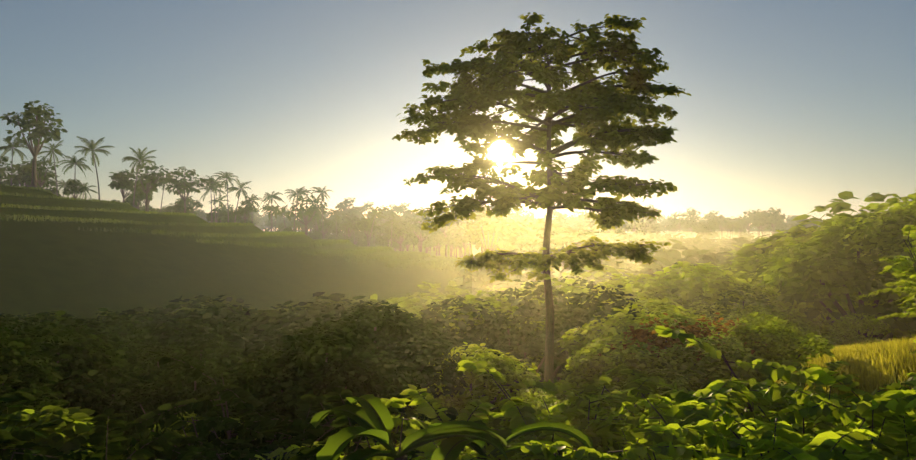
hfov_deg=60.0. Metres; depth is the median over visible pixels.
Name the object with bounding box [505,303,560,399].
slope tree
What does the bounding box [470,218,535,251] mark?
bush
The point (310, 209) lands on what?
ridge tree
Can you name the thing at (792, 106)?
sky
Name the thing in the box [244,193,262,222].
ridge palm
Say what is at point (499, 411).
shrub
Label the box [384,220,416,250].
ridge tree
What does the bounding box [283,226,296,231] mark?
ridge tree
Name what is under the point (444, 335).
slope tree
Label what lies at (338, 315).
slope tree
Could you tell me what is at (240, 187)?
ridge palm
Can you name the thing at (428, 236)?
ridge tree
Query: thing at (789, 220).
tree
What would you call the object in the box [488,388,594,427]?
bush
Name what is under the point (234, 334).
bush
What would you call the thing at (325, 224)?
ridge tree
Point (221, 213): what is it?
ridge tree
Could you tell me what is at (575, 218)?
tree
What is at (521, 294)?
slope tree
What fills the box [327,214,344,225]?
tree
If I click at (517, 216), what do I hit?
ridge tree
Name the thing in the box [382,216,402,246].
ridge palm
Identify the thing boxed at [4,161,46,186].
ridge tree
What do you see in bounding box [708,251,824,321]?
bush
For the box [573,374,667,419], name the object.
tree
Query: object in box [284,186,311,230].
ridge palm
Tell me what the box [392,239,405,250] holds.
ridge tree
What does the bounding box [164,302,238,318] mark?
valley shade tree
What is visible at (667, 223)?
tree
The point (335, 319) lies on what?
slope tree
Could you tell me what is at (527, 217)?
tree
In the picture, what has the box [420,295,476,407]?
valley tree
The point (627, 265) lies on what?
valley tree
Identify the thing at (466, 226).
valley tree
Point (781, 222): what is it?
tree
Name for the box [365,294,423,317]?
bush
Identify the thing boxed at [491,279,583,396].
slope tree
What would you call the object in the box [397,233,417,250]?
valley tree
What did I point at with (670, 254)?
bush
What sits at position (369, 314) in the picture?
slope tree
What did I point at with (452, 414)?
shade shrub
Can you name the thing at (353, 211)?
tree
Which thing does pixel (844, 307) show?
bush
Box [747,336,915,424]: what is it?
rice field grass
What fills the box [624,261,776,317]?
bush
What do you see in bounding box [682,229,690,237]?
tree
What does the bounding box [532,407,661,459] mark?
shrub
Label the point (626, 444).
shrub
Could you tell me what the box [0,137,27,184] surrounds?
ridge palm
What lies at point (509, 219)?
valley tree
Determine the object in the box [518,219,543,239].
valley tree
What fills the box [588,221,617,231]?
tree
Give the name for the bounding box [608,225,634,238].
valley tree
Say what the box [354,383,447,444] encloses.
tree
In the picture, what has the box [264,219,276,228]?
tree
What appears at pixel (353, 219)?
ridge tree
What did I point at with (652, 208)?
tree
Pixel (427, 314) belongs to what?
slope tree
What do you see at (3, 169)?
ridge tree
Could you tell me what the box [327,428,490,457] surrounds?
shade shrub
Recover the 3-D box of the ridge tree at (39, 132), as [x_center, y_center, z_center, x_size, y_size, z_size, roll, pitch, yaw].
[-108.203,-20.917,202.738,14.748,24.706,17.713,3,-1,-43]
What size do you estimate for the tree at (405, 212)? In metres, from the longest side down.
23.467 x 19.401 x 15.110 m
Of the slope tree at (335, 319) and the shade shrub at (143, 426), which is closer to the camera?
the shade shrub at (143, 426)
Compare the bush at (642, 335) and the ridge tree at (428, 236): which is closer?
the bush at (642, 335)
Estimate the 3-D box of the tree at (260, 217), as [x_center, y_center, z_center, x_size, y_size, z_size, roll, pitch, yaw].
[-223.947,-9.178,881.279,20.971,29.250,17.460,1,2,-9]
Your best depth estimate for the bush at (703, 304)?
53.04 m
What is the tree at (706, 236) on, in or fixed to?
on the terrain ground at (47, 265)
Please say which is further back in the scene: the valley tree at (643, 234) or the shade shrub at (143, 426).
the valley tree at (643, 234)
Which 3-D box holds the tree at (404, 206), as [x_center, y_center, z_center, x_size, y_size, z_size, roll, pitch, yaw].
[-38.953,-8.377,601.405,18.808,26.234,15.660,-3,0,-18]
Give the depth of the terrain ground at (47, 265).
144.46 m
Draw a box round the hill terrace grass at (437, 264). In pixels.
[0,183,468,270]
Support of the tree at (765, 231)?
on the terrain ground at (47, 265)
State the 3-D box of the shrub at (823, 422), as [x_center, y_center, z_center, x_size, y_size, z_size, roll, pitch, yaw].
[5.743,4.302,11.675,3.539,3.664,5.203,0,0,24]
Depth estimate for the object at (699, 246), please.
269.76 m
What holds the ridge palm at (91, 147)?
on the terrain ground at (47, 265)
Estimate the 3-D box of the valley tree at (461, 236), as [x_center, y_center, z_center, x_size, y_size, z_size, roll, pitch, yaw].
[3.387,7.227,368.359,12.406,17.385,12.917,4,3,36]
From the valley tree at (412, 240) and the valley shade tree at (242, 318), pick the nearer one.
the valley shade tree at (242, 318)
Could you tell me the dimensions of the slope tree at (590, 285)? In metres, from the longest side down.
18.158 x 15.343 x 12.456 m
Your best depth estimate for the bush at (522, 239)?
211.94 m
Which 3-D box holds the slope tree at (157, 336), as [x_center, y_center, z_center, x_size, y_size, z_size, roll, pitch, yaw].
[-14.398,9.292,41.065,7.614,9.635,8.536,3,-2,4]
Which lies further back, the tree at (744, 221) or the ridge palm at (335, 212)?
the tree at (744, 221)
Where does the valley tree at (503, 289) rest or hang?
on the terrain ground at (47, 265)
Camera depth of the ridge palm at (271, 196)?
306.02 m
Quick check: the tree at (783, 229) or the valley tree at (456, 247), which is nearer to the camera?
the valley tree at (456, 247)
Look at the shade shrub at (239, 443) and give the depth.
11.93 m
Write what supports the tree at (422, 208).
on the terrain ground at (47, 265)
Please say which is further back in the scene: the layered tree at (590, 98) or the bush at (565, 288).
the bush at (565, 288)
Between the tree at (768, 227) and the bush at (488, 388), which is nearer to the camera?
the bush at (488, 388)
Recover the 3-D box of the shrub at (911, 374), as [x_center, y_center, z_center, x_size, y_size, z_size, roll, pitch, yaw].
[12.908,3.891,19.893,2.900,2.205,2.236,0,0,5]
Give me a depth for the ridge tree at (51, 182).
261.12 m
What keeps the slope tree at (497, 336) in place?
on the terrain ground at (47, 265)
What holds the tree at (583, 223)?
on the terrain ground at (47, 265)
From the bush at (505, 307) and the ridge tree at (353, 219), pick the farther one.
the ridge tree at (353, 219)
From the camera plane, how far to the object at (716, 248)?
256.00 m
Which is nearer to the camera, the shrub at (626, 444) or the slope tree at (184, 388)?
the shrub at (626, 444)
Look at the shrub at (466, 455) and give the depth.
10.08 m
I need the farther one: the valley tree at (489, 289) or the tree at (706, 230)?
the tree at (706, 230)
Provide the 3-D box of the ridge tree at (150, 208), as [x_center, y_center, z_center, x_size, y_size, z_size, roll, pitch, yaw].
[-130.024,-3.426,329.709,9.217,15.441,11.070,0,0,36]
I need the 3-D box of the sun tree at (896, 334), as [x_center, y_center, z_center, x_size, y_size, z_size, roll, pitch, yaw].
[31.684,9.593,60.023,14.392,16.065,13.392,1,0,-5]
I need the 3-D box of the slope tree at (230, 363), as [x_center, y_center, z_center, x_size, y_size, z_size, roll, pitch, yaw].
[-7.392,6.037,23.867,4.873,5.553,3.900,-3,-3,-5]
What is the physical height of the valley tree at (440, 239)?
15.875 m
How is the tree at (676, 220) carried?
on the terrain ground at (47, 265)
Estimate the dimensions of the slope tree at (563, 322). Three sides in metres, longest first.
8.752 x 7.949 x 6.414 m
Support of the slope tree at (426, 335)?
on the terrain ground at (47, 265)
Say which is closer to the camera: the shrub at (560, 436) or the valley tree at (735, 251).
the shrub at (560, 436)
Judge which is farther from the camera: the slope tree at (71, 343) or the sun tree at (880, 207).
the sun tree at (880, 207)
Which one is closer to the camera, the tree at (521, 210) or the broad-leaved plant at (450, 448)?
the broad-leaved plant at (450, 448)
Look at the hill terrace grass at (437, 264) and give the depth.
194.32 m
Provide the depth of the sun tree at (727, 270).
69.42 m
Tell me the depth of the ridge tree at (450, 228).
414.91 m
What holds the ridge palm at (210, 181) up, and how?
on the terrain ground at (47, 265)
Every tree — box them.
[0,100,67,187]
[0,156,18,179]
[0,322,69,421]
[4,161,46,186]
[5,327,112,404]
[6,319,172,418]
[14,311,57,321]
[21,156,58,186]
[30,179,55,187]
[41,185,61,196]
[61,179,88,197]
[103,358,253,437]
[108,170,142,202]
[112,316,248,356]
[125,186,153,209]
[126,161,172,211]
[127,337,275,413]
[128,174,158,210]
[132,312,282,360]
[140,204,158,211]
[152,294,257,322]
[153,411,256,459]
[161,166,205,212]
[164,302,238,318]
[165,299,268,331]
[166,198,192,212]
[171,195,203,212]
[189,310,240,323]
[195,209,206,219]
[204,207,227,222]
[211,306,299,333]
[219,204,241,219]
[222,209,241,222]
[229,317,424,439]
[230,215,251,223]
[233,200,258,221]
[233,302,310,341]
[244,326,305,364]
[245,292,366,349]
[252,342,308,438]
[253,327,295,438]
[254,209,265,225]
[262,212,273,228]
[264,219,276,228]
[273,215,284,224]
[279,208,295,219]
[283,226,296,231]
[286,194,327,235]
[287,212,315,231]
[300,300,449,354]
[301,300,467,406]
[304,208,339,234]
[308,229,322,238]
[309,300,382,323]
[318,304,383,331]
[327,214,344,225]
[330,203,347,218]
[332,212,361,238]
[336,197,363,216]
[344,207,362,231]
[353,216,382,245]
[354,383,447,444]
[360,202,377,219]
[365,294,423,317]
[369,205,396,225]
[374,237,387,246]
[374,313,463,383]
[376,313,469,354]
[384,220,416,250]
[387,204,400,218]
[392,12,690,403]
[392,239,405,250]
[394,213,412,250]
[395,202,416,215]
[397,208,413,219]
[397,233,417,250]
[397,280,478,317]
[401,214,437,251]
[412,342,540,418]
[413,207,426,225]
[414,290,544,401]
[414,296,482,324]
[416,231,429,250]
[417,297,541,397]
[418,235,438,253]
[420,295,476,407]
[432,231,450,255]
[438,214,460,256]
[438,220,462,256]
[444,235,462,256]
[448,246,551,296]
[450,234,465,256]
[453,242,467,257]
[454,227,474,255]
[454,310,559,398]
[461,205,504,253]
[465,212,515,250]
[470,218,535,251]
[476,285,499,300]
[482,288,523,398]
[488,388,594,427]
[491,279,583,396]
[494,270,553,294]
[495,281,543,299]
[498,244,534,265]
[499,214,524,227]
[505,211,521,220]
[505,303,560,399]
[511,206,528,217]
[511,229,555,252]
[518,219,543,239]
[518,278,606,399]
[520,213,538,224]
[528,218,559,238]
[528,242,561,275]
[534,276,600,304]
[539,285,654,365]
[541,210,561,220]
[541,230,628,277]
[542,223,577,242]
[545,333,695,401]
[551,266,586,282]
[552,216,568,227]
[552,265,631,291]
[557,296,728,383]
[568,209,588,223]
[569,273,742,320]
[572,214,593,227]
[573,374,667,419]
[577,228,605,241]
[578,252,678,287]
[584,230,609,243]
[586,273,643,288]
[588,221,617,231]
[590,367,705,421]
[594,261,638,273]
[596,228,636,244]
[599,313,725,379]
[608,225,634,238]
[611,254,639,267]
[620,218,650,237]
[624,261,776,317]
[624,275,653,289]
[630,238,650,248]
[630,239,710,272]
[634,229,650,239]
[635,218,655,232]
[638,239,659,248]
[643,204,660,225]
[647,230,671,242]
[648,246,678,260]
[654,215,667,235]
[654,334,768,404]
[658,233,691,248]
[658,235,672,248]
[664,219,672,234]
[666,221,681,234]
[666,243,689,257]
[666,261,707,274]
[667,212,690,237]
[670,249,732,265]
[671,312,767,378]
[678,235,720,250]
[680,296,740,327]
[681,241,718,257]
[682,207,700,237]
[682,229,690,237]
[684,219,699,236]
[689,230,712,240]
[692,223,702,234]
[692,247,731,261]
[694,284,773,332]
[697,223,719,238]
[700,219,720,238]
[701,269,752,286]
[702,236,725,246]
[703,210,719,238]
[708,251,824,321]
[712,215,731,236]
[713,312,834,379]
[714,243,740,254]
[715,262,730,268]
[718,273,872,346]
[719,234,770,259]
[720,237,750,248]
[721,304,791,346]
[722,216,737,237]
[724,243,748,257]
[725,191,913,337]
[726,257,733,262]
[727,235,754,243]
[733,220,749,232]
[736,209,755,234]
[737,382,810,422]
[739,231,753,239]
[747,208,766,236]
[747,224,872,337]
[749,212,770,237]
[749,226,757,234]
[753,198,915,339]
[754,210,915,343]
[758,226,769,236]
[761,207,785,233]
[762,212,915,343]
[764,223,780,233]
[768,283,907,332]
[770,219,787,228]
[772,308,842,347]
[774,226,785,232]
[785,215,798,222]
[790,300,915,341]
[795,205,915,244]
[795,218,817,226]
[811,210,874,231]
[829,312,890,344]
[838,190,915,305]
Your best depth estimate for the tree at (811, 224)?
529.38 m
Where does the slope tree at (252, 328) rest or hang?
on the terrain ground at (47, 265)
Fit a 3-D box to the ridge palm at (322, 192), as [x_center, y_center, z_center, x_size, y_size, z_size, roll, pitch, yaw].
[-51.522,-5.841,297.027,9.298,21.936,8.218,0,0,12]
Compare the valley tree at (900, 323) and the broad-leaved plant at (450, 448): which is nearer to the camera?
the broad-leaved plant at (450, 448)
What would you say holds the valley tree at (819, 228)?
on the terrain ground at (47, 265)
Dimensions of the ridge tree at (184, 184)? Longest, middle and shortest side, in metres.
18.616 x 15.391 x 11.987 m
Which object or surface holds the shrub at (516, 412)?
on the terrain ground at (47, 265)
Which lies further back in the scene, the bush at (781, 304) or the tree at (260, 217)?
the tree at (260, 217)
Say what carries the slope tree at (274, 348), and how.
on the terrain ground at (47, 265)
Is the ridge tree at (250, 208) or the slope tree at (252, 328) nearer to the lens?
the slope tree at (252, 328)
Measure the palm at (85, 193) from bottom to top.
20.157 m
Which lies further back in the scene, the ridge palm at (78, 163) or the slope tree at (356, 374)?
the ridge palm at (78, 163)
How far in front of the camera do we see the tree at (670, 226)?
701.07 m
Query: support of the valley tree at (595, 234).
on the terrain ground at (47, 265)
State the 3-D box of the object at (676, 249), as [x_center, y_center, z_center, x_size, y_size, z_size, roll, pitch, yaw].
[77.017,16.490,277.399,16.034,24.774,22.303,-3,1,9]
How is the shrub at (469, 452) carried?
on the terrain ground at (47, 265)
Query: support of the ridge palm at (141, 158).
on the terrain ground at (47, 265)
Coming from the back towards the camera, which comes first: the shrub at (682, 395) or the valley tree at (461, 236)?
the valley tree at (461, 236)
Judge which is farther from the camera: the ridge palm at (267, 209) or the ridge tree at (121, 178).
the ridge palm at (267, 209)
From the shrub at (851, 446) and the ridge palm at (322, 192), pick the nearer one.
the shrub at (851, 446)
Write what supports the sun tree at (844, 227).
on the terrain ground at (47, 265)
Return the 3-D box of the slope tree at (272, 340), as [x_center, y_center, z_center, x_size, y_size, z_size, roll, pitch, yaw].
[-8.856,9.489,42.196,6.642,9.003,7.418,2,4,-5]
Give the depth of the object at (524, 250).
202.10 m
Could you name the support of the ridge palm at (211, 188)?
on the terrain ground at (47, 265)
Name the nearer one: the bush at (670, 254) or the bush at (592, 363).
the bush at (592, 363)
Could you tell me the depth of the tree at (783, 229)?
522.49 m
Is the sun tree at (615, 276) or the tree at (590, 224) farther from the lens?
the tree at (590, 224)
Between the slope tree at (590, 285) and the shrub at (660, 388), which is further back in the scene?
the slope tree at (590, 285)
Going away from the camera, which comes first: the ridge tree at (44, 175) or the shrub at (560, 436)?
the shrub at (560, 436)
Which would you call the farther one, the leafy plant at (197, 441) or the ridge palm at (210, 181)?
the ridge palm at (210, 181)
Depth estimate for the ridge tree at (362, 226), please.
331.14 m
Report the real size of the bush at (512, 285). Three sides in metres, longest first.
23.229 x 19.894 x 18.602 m
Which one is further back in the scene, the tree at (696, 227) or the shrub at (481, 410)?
the tree at (696, 227)
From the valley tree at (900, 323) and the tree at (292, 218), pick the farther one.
the tree at (292, 218)
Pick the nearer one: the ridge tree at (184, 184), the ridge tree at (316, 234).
the ridge tree at (184, 184)
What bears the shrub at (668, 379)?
on the terrain ground at (47, 265)
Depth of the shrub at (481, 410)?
11.55 m
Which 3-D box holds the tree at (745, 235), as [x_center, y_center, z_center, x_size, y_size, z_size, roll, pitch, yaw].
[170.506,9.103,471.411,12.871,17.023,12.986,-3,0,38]
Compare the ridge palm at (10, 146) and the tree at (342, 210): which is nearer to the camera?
the ridge palm at (10, 146)
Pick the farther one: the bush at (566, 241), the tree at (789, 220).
the tree at (789, 220)
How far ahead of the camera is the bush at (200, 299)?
76.84 m
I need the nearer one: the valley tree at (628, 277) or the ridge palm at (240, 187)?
the valley tree at (628, 277)
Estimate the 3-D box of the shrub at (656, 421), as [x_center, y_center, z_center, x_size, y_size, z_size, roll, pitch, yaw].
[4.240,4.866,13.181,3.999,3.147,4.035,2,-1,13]
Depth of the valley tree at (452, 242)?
403.50 m
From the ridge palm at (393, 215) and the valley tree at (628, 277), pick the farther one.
the ridge palm at (393, 215)
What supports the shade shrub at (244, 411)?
on the terrain ground at (47, 265)
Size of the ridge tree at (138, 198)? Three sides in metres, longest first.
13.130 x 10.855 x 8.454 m
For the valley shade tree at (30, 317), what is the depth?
81.73 m
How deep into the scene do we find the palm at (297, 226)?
398.29 m
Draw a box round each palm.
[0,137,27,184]
[37,140,66,195]
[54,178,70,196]
[58,155,92,178]
[72,179,96,198]
[75,136,114,198]
[122,147,156,206]
[153,175,178,212]
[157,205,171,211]
[194,179,226,221]
[200,175,227,221]
[209,193,228,219]
[213,171,238,222]
[225,178,251,221]
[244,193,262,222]
[259,204,280,231]
[260,191,283,231]
[265,206,280,231]
[272,205,291,228]
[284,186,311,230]
[288,222,304,230]
[308,185,331,238]
[309,208,323,230]
[326,209,342,232]
[362,206,387,246]
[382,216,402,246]
[384,212,401,249]
[450,216,464,256]
[726,221,740,237]
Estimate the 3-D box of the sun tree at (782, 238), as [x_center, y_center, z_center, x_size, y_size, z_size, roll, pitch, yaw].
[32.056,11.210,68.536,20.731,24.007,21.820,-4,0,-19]
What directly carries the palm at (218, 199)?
on the terrain ground at (47, 265)
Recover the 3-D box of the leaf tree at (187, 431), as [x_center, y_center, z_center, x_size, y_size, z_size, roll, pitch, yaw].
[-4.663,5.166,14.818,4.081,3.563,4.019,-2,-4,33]
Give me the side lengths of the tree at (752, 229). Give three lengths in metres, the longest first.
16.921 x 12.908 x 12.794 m
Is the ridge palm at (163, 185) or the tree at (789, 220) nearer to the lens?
the ridge palm at (163, 185)
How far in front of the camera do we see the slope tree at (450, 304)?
55.53 m
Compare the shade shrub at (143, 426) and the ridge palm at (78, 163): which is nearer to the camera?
the shade shrub at (143, 426)
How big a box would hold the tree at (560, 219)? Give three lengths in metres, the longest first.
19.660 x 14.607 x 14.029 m
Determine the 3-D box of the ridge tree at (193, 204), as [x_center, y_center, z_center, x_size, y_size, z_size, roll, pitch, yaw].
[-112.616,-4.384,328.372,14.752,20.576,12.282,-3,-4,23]
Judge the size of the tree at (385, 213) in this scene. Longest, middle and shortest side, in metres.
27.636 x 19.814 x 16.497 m
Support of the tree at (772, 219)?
on the terrain ground at (47, 265)
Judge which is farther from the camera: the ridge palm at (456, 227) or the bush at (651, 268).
the ridge palm at (456, 227)
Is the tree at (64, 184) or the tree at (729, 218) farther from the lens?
the tree at (729, 218)
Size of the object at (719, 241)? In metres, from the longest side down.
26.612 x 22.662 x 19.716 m
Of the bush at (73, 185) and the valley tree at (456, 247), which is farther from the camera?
the valley tree at (456, 247)
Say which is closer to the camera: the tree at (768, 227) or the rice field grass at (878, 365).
the rice field grass at (878, 365)
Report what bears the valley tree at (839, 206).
on the terrain ground at (47, 265)
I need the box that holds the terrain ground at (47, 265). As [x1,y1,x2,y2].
[0,186,910,394]
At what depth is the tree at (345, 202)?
590.50 m
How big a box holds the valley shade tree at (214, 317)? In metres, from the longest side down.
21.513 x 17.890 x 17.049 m
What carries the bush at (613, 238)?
on the terrain ground at (47, 265)
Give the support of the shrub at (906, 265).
on the terrain ground at (47, 265)
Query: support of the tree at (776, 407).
on the terrain ground at (47, 265)
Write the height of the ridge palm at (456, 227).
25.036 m
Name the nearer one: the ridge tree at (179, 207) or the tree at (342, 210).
the ridge tree at (179, 207)
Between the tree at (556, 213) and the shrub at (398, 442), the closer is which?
the shrub at (398, 442)
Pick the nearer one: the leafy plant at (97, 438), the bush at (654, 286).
the leafy plant at (97, 438)
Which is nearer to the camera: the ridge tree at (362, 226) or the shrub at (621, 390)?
the shrub at (621, 390)
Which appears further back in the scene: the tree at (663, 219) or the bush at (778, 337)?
the tree at (663, 219)
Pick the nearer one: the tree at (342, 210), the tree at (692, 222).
the tree at (342, 210)
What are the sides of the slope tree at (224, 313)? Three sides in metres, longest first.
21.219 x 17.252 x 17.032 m
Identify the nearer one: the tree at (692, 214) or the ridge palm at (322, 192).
the ridge palm at (322, 192)
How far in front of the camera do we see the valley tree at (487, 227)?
222.80 m
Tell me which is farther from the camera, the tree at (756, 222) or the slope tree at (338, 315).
the tree at (756, 222)
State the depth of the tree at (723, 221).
595.96 m
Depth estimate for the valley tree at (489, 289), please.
136.25 m
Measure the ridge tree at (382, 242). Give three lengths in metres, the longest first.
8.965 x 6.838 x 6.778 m
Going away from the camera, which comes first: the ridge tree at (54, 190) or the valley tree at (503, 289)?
the valley tree at (503, 289)
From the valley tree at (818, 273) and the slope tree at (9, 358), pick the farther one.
the valley tree at (818, 273)
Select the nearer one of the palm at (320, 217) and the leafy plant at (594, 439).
the leafy plant at (594, 439)
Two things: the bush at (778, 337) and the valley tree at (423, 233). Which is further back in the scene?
the valley tree at (423, 233)
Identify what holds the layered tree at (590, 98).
on the terrain ground at (47, 265)
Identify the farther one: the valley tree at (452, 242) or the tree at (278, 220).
the tree at (278, 220)
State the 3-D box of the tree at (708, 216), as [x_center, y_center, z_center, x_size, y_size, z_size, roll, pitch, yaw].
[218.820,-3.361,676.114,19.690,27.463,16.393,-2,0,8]
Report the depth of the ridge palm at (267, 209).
313.50 m
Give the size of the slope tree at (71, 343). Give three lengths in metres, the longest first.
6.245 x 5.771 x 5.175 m
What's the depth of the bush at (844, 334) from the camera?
43.67 m
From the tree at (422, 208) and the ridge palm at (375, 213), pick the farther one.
the tree at (422, 208)
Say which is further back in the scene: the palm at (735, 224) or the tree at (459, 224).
the palm at (735, 224)
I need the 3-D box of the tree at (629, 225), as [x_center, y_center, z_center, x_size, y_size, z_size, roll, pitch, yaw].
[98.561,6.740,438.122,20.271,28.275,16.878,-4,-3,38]
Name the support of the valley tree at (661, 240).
on the terrain ground at (47, 265)
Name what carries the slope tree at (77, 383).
on the terrain ground at (47, 265)
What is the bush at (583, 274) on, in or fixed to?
on the terrain ground at (47, 265)
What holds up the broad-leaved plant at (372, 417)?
on the terrain ground at (47, 265)
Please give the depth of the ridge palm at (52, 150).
219.46 m
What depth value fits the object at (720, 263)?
120.27 m
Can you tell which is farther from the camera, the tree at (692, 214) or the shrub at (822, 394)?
the tree at (692, 214)
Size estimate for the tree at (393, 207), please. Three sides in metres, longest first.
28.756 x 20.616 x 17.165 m
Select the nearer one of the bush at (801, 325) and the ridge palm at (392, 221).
the bush at (801, 325)
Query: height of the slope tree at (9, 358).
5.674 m
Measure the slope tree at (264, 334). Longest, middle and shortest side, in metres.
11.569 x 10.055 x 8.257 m
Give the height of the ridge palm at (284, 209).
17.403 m
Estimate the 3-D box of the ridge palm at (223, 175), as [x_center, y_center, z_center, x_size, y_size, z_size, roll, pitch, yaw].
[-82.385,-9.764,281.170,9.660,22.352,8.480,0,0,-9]
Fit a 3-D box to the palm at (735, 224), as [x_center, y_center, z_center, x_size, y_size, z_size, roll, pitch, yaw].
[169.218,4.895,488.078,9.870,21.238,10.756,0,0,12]
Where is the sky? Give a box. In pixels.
[0,0,915,230]
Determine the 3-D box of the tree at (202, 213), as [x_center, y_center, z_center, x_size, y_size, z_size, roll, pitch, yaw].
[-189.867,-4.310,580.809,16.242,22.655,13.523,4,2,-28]
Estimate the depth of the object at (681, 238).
344.80 m
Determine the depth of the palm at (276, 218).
382.85 m
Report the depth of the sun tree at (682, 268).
96.55 m
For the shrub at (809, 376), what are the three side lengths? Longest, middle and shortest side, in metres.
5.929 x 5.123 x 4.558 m
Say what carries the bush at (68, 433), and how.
on the terrain ground at (47, 265)
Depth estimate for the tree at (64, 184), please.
284.18 m
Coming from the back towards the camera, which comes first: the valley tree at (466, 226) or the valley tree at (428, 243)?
the valley tree at (428, 243)
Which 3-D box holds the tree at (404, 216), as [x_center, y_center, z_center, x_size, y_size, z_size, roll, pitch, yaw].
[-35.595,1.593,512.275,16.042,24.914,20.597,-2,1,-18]
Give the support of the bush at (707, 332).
on the terrain ground at (47, 265)
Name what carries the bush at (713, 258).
on the terrain ground at (47, 265)
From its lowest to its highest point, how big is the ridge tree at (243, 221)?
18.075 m
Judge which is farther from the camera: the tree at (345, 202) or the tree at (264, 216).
the tree at (264, 216)
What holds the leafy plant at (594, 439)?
on the terrain ground at (47, 265)
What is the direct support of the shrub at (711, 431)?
on the terrain ground at (47, 265)
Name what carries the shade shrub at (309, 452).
on the terrain ground at (47, 265)
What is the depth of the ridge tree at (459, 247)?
427.31 m
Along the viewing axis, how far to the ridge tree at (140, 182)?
233.31 m
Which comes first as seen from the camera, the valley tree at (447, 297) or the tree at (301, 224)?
the valley tree at (447, 297)
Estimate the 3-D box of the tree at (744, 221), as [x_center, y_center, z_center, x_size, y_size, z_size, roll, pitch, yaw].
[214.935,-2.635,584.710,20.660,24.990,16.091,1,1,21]
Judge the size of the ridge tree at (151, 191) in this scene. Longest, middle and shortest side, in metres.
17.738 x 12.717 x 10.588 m
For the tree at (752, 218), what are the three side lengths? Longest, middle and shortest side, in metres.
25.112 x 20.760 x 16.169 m
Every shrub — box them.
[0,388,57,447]
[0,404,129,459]
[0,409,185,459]
[1,436,253,459]
[89,351,404,459]
[129,406,385,459]
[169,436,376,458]
[177,387,361,459]
[255,384,555,459]
[297,394,468,459]
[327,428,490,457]
[367,445,578,459]
[395,440,472,451]
[418,360,695,459]
[466,448,476,456]
[473,399,501,453]
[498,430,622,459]
[507,378,911,459]
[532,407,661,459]
[554,325,915,459]
[601,442,710,459]
[604,388,741,449]
[611,383,739,436]
[629,386,915,459]
[640,408,737,458]
[647,383,818,459]
[697,339,858,436]
[804,414,915,450]
[810,334,915,452]
[854,225,915,322]
[897,274,915,311]
[906,372,915,376]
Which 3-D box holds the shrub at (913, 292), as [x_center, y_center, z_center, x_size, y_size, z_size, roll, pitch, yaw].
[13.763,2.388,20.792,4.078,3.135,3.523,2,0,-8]
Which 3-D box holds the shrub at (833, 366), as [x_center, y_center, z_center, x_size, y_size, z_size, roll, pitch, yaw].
[9.520,5.798,25.571,6.167,4.305,4.197,0,0,29]
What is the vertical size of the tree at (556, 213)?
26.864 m
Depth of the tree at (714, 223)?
527.21 m
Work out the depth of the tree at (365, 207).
651.05 m
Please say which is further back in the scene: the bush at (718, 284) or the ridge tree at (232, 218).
the ridge tree at (232, 218)

